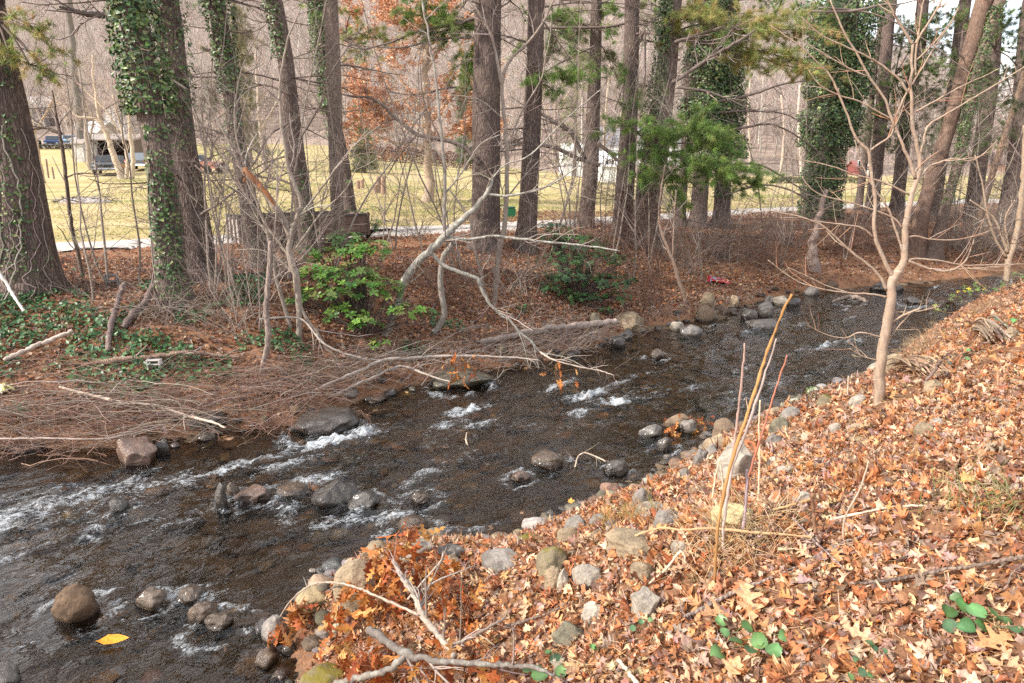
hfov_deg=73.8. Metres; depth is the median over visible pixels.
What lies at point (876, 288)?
rock
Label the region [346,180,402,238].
bare shrub
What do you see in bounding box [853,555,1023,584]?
fallen branch
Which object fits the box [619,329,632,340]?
rock
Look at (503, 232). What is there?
bare tree
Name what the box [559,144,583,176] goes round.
white shed
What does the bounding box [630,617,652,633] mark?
green seedling
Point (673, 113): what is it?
slender tree
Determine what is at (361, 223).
utility trailer
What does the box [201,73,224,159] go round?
bare tree
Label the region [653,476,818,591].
grass tuft
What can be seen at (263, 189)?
broken trunk
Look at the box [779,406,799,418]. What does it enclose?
rock
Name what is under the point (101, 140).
open shed
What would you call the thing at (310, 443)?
creek water
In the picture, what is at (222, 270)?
bare shrub
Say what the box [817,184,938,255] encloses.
bare shrub
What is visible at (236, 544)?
creek bed stones
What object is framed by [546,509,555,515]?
cobble
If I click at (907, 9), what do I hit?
sky
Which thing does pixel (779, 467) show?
rock
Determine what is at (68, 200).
young tree
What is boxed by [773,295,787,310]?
rock
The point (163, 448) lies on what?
rock
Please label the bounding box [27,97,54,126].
barn
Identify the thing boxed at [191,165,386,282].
bare shrub
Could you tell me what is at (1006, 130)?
pine tree
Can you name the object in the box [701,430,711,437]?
cobble
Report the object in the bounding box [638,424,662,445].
rock
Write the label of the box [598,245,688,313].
bare shrub
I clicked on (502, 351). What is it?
rock
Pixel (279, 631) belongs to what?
leaf spray
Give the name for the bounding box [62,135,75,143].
light blue truck
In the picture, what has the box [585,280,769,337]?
driftwood tangle
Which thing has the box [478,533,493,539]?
cobble
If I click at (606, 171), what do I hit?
door
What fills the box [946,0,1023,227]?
pine tree
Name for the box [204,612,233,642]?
rock
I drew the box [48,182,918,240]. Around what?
short grass
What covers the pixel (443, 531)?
cobble
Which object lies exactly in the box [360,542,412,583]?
leaf spray
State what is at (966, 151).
slender tree
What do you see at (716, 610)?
fallen leaf
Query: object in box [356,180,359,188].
cut log
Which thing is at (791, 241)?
bare shrub
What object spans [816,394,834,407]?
rock
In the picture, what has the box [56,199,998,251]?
gravel road
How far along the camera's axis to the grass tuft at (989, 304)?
14.09 m
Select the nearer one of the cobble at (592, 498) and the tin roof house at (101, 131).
the cobble at (592, 498)
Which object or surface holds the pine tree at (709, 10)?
on the ground at (44, 656)
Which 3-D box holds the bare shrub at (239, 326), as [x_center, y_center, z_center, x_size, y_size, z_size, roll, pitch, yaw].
[-5.087,-1.277,11.790,3.338,2.589,3.234,14,20,42]
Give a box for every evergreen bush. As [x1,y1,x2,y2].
[284,229,437,349]
[533,222,638,313]
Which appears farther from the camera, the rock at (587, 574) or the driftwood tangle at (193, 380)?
the driftwood tangle at (193, 380)
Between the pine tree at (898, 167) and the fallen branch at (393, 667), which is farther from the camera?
the pine tree at (898, 167)
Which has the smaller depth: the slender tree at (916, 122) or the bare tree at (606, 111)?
the slender tree at (916, 122)
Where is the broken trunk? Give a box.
[242,167,275,206]
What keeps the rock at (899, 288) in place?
on the ground at (44, 656)
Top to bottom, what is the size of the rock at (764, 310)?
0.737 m
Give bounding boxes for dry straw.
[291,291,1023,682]
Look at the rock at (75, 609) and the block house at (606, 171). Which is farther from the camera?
the block house at (606, 171)
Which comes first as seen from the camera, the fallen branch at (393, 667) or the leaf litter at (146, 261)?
the fallen branch at (393, 667)
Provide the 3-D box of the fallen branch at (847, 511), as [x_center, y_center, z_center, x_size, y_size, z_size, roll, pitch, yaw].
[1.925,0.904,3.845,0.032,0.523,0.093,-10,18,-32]
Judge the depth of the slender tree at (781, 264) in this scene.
21.30 m
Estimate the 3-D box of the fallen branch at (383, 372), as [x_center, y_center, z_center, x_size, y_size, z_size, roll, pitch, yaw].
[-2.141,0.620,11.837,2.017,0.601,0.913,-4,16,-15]
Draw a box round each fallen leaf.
[97,634,128,643]
[700,599,728,615]
[722,656,743,674]
[733,581,763,622]
[842,621,874,640]
[970,625,1013,649]
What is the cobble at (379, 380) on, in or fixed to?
on the ground at (44, 656)
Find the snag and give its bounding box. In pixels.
[260,241,273,372]
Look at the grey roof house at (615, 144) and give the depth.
108.22 m
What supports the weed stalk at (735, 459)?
on the ground at (44, 656)
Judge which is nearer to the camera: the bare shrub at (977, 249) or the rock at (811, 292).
the rock at (811, 292)
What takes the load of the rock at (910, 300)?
on the ground at (44, 656)
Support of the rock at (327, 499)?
on the ground at (44, 656)
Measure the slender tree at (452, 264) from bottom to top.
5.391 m
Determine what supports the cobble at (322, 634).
on the ground at (44, 656)
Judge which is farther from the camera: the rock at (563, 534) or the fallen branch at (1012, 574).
the rock at (563, 534)
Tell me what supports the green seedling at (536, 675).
on the ground at (44, 656)
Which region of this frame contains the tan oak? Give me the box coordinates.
[339,0,518,202]
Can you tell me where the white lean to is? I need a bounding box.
[70,138,99,161]
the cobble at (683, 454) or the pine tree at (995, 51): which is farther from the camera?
the pine tree at (995, 51)
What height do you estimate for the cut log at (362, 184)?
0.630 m
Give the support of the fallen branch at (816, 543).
on the ground at (44, 656)
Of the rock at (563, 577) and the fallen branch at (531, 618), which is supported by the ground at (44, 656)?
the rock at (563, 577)
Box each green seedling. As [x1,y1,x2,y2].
[523,650,566,680]
[589,643,597,654]
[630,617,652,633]
[710,614,786,658]
[847,655,873,680]
[865,640,887,658]
[941,592,1023,633]
[946,348,970,367]
[994,318,1016,325]
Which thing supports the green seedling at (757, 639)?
on the ground at (44, 656)
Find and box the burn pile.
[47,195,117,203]
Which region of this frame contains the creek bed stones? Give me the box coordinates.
[0,322,914,682]
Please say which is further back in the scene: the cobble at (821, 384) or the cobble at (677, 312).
the cobble at (677, 312)
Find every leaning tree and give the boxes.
[894,0,1023,257]
[912,0,1021,261]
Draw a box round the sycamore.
[32,44,140,178]
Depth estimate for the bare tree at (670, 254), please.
17.54 m
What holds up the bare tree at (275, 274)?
on the ground at (44, 656)
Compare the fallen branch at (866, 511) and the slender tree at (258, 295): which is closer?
the fallen branch at (866, 511)
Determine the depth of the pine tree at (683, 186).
23.81 m
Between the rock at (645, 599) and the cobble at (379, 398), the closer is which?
the rock at (645, 599)
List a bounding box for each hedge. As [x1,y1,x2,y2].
[38,144,73,148]
[372,145,471,168]
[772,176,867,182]
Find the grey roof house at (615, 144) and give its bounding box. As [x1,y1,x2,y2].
[599,127,680,164]
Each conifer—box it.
[224,5,274,160]
[349,103,381,172]
[453,66,471,170]
[550,4,600,175]
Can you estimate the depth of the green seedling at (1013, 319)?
9.72 m
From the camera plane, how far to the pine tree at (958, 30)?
29.72 m
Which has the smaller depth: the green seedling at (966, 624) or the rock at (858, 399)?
the green seedling at (966, 624)
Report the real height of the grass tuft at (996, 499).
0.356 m
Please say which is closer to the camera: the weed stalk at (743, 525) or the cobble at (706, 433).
the weed stalk at (743, 525)
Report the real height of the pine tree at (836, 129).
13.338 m
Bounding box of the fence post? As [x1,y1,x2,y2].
[45,159,49,177]
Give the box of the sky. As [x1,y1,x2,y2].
[805,0,1022,157]
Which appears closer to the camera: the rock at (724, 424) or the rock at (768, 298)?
the rock at (724, 424)
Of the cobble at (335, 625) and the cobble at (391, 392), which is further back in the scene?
the cobble at (391, 392)
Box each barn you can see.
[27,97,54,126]
[846,160,868,174]
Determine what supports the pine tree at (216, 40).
on the ground at (44, 656)
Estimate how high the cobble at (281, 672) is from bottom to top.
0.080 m
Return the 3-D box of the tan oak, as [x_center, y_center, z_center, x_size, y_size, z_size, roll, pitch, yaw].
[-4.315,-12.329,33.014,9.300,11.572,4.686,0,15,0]
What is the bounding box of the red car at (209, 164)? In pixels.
[198,155,229,172]
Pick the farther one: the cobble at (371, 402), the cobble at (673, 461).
the cobble at (371, 402)
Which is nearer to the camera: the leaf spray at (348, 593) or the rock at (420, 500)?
the leaf spray at (348, 593)
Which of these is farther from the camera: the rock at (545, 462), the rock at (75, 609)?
the rock at (545, 462)
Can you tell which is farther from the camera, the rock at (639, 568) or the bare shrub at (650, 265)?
the bare shrub at (650, 265)
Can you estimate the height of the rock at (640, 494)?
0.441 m
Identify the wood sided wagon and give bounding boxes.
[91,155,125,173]
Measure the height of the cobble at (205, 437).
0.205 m
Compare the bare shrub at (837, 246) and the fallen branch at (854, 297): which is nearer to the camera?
the fallen branch at (854, 297)
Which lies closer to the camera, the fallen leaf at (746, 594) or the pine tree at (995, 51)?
the fallen leaf at (746, 594)
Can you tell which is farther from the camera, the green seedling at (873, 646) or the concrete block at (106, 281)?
the concrete block at (106, 281)
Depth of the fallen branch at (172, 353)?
10.93 m
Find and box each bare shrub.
[5,238,128,310]
[63,242,241,330]
[66,168,358,288]
[126,197,325,343]
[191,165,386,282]
[323,179,420,234]
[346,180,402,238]
[362,187,458,240]
[378,234,541,322]
[454,203,579,301]
[502,163,663,239]
[504,204,644,296]
[553,175,687,254]
[590,195,737,284]
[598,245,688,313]
[602,191,779,280]
[663,172,815,265]
[695,182,839,271]
[709,187,862,247]
[762,199,913,255]
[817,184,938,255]
[830,182,959,237]
[899,153,1023,265]
[904,169,1023,258]
[911,172,1023,250]
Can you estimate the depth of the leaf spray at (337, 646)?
5.13 m
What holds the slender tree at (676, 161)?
on the ground at (44, 656)
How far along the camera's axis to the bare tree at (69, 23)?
71.18 m
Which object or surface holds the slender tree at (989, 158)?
on the ground at (44, 656)
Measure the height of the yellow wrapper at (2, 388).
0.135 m
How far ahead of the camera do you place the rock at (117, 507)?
8.04 m
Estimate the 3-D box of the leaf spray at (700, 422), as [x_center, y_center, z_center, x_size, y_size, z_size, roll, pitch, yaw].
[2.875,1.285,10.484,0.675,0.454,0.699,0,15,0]
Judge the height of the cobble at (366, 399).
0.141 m
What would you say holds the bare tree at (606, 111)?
on the ground at (44, 656)
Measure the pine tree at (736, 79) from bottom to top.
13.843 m
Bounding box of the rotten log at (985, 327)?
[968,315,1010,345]
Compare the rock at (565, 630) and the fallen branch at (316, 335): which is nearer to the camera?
the rock at (565, 630)
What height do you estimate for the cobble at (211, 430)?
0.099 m
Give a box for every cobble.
[169,442,179,449]
[197,430,215,442]
[209,428,219,434]
[254,617,268,635]
[255,645,278,669]
[268,673,277,681]
[272,665,290,680]
[279,428,288,437]
[285,678,293,682]
[290,405,301,413]
[295,584,326,613]
[301,635,322,651]
[308,574,330,584]
[309,568,315,574]
[312,647,320,652]
[313,609,330,625]
[314,624,328,638]
[315,566,323,574]
[317,583,329,591]
[321,557,343,571]
[324,569,336,575]
[328,616,338,633]
[345,388,358,398]
[363,395,371,402]
[367,399,376,404]
[371,393,387,403]
[377,377,386,383]
[384,388,396,398]
[409,386,415,392]
[427,527,447,535]
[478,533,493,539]
[483,369,491,373]
[491,532,508,535]
[521,517,548,528]
[540,512,548,517]
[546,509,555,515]
[558,505,565,512]
[564,503,580,513]
[565,351,575,358]
[588,495,602,502]
[596,490,607,496]
[654,326,661,330]
[656,470,668,475]
[659,459,669,464]
[663,454,671,459]
[668,457,682,466]
[673,310,681,315]
[680,450,689,458]
[698,433,706,439]
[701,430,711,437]
[763,403,769,409]
[766,407,779,413]
[815,383,826,387]
[831,377,846,383]
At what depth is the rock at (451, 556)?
5.57 m
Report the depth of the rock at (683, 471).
7.34 m
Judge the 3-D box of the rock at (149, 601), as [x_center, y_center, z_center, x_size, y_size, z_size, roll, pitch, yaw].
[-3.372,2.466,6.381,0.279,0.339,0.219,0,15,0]
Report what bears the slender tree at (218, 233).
on the ground at (44, 656)
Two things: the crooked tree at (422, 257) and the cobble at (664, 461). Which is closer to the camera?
the cobble at (664, 461)
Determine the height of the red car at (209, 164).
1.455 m
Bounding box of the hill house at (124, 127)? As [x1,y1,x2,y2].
[102,104,138,133]
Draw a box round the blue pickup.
[43,136,59,147]
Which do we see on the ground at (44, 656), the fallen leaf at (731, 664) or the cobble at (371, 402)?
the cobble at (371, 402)
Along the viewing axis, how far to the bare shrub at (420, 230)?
20.51 m
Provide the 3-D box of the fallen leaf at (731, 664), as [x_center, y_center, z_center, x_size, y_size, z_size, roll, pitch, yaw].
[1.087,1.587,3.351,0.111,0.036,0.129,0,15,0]
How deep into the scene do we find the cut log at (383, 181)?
37.75 m
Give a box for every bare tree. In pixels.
[20,65,80,182]
[57,0,91,138]
[65,49,117,168]
[192,12,354,327]
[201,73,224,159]
[218,0,415,372]
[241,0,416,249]
[241,32,302,172]
[442,0,603,305]
[542,61,574,168]
[600,65,621,150]
[636,158,693,303]
[742,77,751,176]
[777,95,792,173]
[790,85,802,174]
[958,125,1023,284]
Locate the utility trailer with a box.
[225,209,392,242]
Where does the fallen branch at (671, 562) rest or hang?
on the ground at (44, 656)
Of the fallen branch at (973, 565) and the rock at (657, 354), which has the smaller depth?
the fallen branch at (973, 565)
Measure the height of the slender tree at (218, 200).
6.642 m
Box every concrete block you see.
[104,274,119,286]
[145,358,162,369]
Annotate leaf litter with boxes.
[0,209,1023,437]
[299,235,1023,682]
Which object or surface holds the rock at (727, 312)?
on the ground at (44, 656)
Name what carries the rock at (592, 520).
on the ground at (44, 656)
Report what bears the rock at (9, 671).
on the ground at (44, 656)
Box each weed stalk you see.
[711,459,720,497]
[713,294,792,582]
[720,458,723,488]
[721,338,776,551]
[728,343,744,499]
[740,469,748,536]
[747,355,787,506]
[757,400,760,499]
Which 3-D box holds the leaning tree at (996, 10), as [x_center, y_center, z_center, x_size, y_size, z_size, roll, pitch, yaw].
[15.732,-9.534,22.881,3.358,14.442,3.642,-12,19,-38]
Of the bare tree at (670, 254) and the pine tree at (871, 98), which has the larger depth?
the pine tree at (871, 98)
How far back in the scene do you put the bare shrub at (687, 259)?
19.69 m
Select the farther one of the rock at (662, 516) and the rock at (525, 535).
the rock at (525, 535)
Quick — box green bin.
[508,206,515,216]
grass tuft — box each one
[587,479,666,529]
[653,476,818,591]
[888,318,951,358]
[904,456,1023,542]
[949,288,1015,318]
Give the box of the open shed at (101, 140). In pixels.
[66,134,142,159]
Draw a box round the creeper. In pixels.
[933,282,986,314]
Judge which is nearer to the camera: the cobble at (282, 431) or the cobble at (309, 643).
the cobble at (309, 643)
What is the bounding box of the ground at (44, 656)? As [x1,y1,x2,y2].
[0,0,1023,682]
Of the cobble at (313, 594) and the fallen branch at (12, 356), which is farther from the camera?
the fallen branch at (12, 356)
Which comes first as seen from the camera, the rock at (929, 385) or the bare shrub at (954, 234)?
the rock at (929, 385)
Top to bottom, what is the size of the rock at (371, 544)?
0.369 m
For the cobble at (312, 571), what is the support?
on the ground at (44, 656)
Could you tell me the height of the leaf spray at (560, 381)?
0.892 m
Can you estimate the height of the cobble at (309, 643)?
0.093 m
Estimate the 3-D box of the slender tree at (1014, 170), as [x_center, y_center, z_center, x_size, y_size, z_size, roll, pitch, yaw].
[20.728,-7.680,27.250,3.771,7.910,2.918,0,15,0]
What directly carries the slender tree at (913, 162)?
on the ground at (44, 656)
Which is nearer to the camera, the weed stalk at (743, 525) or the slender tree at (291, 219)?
the weed stalk at (743, 525)
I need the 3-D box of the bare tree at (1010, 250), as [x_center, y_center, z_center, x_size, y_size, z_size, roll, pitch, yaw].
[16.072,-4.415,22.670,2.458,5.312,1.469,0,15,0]
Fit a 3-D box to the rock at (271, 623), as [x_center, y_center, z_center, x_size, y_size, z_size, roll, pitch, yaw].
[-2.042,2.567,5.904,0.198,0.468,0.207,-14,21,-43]
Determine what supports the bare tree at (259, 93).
on the ground at (44, 656)
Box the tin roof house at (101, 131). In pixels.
[88,121,123,133]
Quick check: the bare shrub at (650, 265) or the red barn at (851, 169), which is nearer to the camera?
the bare shrub at (650, 265)
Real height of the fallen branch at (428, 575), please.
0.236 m
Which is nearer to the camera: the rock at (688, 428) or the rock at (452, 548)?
the rock at (452, 548)
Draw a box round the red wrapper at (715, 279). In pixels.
[707,275,730,283]
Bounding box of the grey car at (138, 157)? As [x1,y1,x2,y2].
[124,153,144,168]
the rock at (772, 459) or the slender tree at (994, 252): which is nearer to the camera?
the rock at (772, 459)
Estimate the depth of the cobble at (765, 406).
11.24 m
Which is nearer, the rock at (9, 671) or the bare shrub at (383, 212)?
the rock at (9, 671)
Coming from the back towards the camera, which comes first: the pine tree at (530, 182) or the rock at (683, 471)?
the pine tree at (530, 182)
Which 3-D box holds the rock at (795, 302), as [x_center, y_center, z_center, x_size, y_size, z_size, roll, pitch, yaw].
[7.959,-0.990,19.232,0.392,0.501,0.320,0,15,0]
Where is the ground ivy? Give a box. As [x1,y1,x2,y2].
[0,267,528,412]
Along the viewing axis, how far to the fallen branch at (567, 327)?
14.85 m
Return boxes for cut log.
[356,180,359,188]
[360,179,363,187]
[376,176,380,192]
[381,176,384,194]
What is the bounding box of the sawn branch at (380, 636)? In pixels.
[365,619,585,682]
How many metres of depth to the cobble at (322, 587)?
6.00 m
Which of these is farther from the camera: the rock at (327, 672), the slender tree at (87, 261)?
the slender tree at (87, 261)
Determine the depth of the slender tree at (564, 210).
16.77 m
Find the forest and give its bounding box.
[5,0,1013,170]
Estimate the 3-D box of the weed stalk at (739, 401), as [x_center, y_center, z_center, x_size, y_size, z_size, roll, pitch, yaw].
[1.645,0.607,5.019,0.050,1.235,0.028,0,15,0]
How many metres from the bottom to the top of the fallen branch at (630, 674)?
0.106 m
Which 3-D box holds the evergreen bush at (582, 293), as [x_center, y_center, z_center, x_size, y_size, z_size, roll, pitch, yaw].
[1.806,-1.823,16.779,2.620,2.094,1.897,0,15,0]
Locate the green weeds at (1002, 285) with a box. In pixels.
[984,271,1023,292]
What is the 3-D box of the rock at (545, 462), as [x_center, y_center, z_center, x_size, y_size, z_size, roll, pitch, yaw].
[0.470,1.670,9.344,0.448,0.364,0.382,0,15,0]
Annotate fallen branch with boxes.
[0,271,25,313]
[0,425,163,439]
[3,329,73,360]
[59,380,226,433]
[81,343,241,365]
[105,282,126,351]
[121,281,154,328]
[259,316,394,360]
[279,577,417,616]
[314,344,539,390]
[329,360,449,396]
[333,655,405,682]
[377,535,457,658]
[407,552,442,599]
[420,565,474,592]
[452,572,516,645]
[478,318,617,343]
[505,607,559,627]
[540,347,623,385]
[566,444,622,469]
[616,658,638,682]
[634,527,812,537]
[649,550,686,583]
[683,534,863,618]
[765,498,809,512]
[791,517,854,577]
[810,492,817,540]
[829,504,932,519]
[832,294,866,302]
[842,461,868,538]
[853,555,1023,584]
[923,359,942,383]
[1006,563,1023,584]
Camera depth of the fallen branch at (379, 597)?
5.26 m
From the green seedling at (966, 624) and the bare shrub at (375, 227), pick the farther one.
the bare shrub at (375, 227)
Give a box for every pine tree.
[0,0,96,299]
[3,0,314,286]
[35,0,249,310]
[102,0,354,268]
[190,0,392,255]
[226,0,411,211]
[296,0,598,251]
[456,0,650,254]
[468,0,637,228]
[526,0,733,238]
[570,0,787,251]
[619,0,852,228]
[651,0,829,227]
[663,44,707,227]
[740,0,973,219]
[842,0,967,212]
[845,0,983,212]
[853,0,947,209]
[904,4,1023,219]
[908,0,1008,215]
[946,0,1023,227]
[964,55,1023,236]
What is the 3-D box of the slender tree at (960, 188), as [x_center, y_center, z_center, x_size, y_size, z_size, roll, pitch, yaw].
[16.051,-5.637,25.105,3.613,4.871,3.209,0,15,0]
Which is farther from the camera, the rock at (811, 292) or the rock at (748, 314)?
the rock at (811, 292)
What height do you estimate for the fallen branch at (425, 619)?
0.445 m
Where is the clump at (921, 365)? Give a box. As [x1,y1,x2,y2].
[887,355,952,376]
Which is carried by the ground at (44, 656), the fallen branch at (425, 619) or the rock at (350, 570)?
the rock at (350, 570)
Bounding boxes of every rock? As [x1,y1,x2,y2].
[0,660,22,682]
[8,441,46,455]
[51,583,100,641]
[109,498,129,522]
[116,436,156,478]
[135,586,165,623]
[154,439,171,461]
[175,585,206,610]
[186,410,226,428]
[187,601,221,634]
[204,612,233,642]
[214,483,228,524]
[226,482,239,510]
[233,484,271,513]
[261,614,287,645]
[274,481,307,501]
[282,641,296,657]
[294,406,359,440]
[299,662,343,682]
[311,479,357,520]
[333,558,377,612]
[346,489,379,524]
[361,539,385,557]
[398,514,428,537]
[399,538,433,563]
[411,491,429,513]
[429,365,493,393]
[437,543,464,557]
[441,554,460,571]
[481,548,520,570]
[493,563,503,573]
[496,345,507,358]
[511,471,530,488]
[518,533,538,540]
[530,449,562,476]
[536,546,566,576]
[544,566,558,591]
[551,620,583,647]
[557,527,576,542]
[557,568,568,593]
[564,515,584,530]
[571,564,601,588]
[581,601,604,625]
[589,313,602,328]
[589,513,605,526]
[589,529,602,541]
[600,482,620,491]
[604,459,628,478]
[606,527,655,559]
[608,335,625,352]
[614,311,643,332]
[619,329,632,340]
[630,561,654,583]
[630,586,660,616]
[631,487,652,505]
[634,501,665,514]
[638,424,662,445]
[650,348,664,365]
[653,509,678,526]
[657,437,670,454]
[661,413,689,436]
[670,322,683,336]
[670,541,686,554]
[679,468,689,476]
[680,324,702,344]
[680,419,696,438]
[693,448,707,465]
[695,304,715,323]
[700,292,714,308]
[701,436,730,449]
[706,443,718,455]
[711,502,757,528]
[712,418,734,436]
[716,304,729,315]
[716,440,752,480]
[728,295,738,307]
[740,309,757,324]
[745,319,776,336]
[756,302,773,318]
[764,295,773,305]
[765,434,783,446]
[766,457,782,466]
[768,417,788,433]
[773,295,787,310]
[776,465,788,473]
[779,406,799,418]
[788,298,800,313]
[792,491,809,500]
[802,287,818,297]
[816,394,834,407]
[825,281,838,289]
[826,423,842,433]
[848,393,865,405]
[849,423,860,429]
[869,281,886,294]
[885,353,902,371]
[896,285,903,296]
[906,296,921,310]
[913,421,933,435]
[923,379,942,392]
[930,417,944,426]
[1003,327,1020,339]
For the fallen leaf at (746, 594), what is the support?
on the leaf litter at (981, 439)
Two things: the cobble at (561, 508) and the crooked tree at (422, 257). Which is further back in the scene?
the crooked tree at (422, 257)
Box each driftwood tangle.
[0,333,357,432]
[0,343,297,459]
[0,364,183,471]
[153,339,381,439]
[188,355,384,446]
[234,318,543,405]
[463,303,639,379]
[476,302,624,367]
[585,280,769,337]
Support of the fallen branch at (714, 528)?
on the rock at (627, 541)
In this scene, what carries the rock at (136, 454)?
on the ground at (44, 656)
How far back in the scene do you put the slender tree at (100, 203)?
13.68 m
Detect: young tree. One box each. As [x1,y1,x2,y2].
[24,81,141,275]
[743,0,1023,405]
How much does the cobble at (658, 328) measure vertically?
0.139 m
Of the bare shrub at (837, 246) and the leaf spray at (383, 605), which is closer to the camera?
the leaf spray at (383, 605)
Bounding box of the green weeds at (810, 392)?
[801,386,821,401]
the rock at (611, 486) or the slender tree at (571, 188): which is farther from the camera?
the slender tree at (571, 188)
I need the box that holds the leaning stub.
[801,190,843,272]
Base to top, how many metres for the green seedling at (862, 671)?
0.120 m
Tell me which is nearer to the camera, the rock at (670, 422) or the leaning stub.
the rock at (670, 422)
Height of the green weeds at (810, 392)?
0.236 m
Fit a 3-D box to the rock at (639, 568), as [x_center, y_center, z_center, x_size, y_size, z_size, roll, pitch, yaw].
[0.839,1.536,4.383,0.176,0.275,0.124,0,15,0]
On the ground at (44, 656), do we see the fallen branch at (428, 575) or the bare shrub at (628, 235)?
the bare shrub at (628, 235)
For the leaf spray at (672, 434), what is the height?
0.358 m
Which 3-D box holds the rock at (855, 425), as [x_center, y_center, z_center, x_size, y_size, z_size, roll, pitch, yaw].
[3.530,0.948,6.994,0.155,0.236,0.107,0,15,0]
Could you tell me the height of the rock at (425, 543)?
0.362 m
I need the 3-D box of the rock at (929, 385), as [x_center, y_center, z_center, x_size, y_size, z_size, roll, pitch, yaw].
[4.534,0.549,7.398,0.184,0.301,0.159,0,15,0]
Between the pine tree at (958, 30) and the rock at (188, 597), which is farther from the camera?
the pine tree at (958, 30)
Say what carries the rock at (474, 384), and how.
on the ground at (44, 656)
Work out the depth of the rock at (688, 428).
10.28 m
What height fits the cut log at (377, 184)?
1.033 m
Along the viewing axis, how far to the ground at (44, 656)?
9.92 m
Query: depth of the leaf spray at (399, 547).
5.44 m
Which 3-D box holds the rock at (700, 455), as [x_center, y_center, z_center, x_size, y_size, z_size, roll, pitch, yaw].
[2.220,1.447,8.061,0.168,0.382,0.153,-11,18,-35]
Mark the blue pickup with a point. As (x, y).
(53, 139)
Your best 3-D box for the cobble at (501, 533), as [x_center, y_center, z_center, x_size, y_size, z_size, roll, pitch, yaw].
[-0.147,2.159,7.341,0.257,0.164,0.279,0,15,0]
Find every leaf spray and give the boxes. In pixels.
[266,620,294,646]
[282,594,317,632]
[316,623,362,664]
[317,594,373,637]
[332,580,409,630]
[336,567,380,603]
[338,630,389,680]
[346,652,407,682]
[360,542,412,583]
[370,537,423,575]
[372,549,429,609]
[377,519,444,551]
[400,648,453,682]
[411,549,461,599]
[427,567,486,618]
[431,591,492,650]
[442,352,482,388]
[445,618,504,682]
[539,361,587,404]
[663,419,682,440]
[678,413,714,437]
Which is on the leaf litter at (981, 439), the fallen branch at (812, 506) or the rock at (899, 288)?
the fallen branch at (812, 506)
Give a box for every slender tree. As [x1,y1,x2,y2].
[21,0,141,281]
[21,96,148,299]
[43,4,175,282]
[127,0,332,293]
[136,33,283,304]
[155,0,355,278]
[162,15,301,286]
[178,82,343,330]
[257,0,529,267]
[279,30,378,253]
[329,0,506,278]
[341,0,452,248]
[342,47,435,251]
[355,34,455,248]
[372,40,481,267]
[502,17,666,249]
[515,87,614,258]
[529,0,642,259]
[570,86,639,237]
[582,127,671,276]
[591,5,676,255]
[608,30,706,270]
[621,54,735,258]
[668,146,744,279]
[691,64,828,248]
[694,114,794,260]
[761,56,838,239]
[761,109,830,268]
[811,134,901,259]
[845,72,980,230]
[872,25,951,197]
[887,54,1023,245]
[918,37,1022,238]
[920,122,1001,249]
[931,88,1023,242]
[975,122,1023,254]
[985,99,1023,235]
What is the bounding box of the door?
[603,167,611,182]
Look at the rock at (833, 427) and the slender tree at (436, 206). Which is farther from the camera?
the slender tree at (436, 206)
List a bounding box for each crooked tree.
[381,70,636,379]
[385,0,529,334]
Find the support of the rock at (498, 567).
on the ground at (44, 656)
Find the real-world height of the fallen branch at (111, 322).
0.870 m
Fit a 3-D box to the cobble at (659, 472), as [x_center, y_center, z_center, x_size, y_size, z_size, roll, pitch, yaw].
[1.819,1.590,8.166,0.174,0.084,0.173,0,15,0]
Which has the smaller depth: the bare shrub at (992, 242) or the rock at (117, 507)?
the rock at (117, 507)
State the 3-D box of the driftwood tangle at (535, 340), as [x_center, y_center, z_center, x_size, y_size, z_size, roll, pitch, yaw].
[0.917,-0.046,14.555,4.170,1.307,1.862,-12,19,-37]
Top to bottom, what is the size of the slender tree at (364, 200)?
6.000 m
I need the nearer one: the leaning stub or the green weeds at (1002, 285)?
the green weeds at (1002, 285)
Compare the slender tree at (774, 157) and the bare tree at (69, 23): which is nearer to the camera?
the slender tree at (774, 157)
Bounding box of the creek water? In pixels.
[0,275,1012,682]
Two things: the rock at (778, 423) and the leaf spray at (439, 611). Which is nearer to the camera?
the leaf spray at (439, 611)
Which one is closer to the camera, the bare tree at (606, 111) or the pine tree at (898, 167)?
the pine tree at (898, 167)
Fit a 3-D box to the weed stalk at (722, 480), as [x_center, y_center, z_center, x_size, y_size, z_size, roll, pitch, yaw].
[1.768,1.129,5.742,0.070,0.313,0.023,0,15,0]
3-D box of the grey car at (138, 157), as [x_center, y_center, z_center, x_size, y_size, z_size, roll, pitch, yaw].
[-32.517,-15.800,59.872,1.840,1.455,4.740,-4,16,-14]
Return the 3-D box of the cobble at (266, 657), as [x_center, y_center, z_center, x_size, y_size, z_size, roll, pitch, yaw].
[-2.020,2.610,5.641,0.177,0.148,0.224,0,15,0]
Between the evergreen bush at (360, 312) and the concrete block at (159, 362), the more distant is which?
the evergreen bush at (360, 312)
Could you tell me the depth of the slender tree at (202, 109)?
12.74 m
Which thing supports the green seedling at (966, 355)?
on the ground at (44, 656)
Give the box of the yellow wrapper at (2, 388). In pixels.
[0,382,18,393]
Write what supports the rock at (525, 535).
on the ground at (44, 656)
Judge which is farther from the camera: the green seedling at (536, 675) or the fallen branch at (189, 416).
the fallen branch at (189, 416)
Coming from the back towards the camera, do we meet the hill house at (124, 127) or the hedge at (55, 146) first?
the hill house at (124, 127)
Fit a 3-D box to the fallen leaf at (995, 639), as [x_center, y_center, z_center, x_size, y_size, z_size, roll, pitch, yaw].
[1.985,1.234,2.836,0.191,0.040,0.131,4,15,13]
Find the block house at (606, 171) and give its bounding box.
[598,151,617,182]

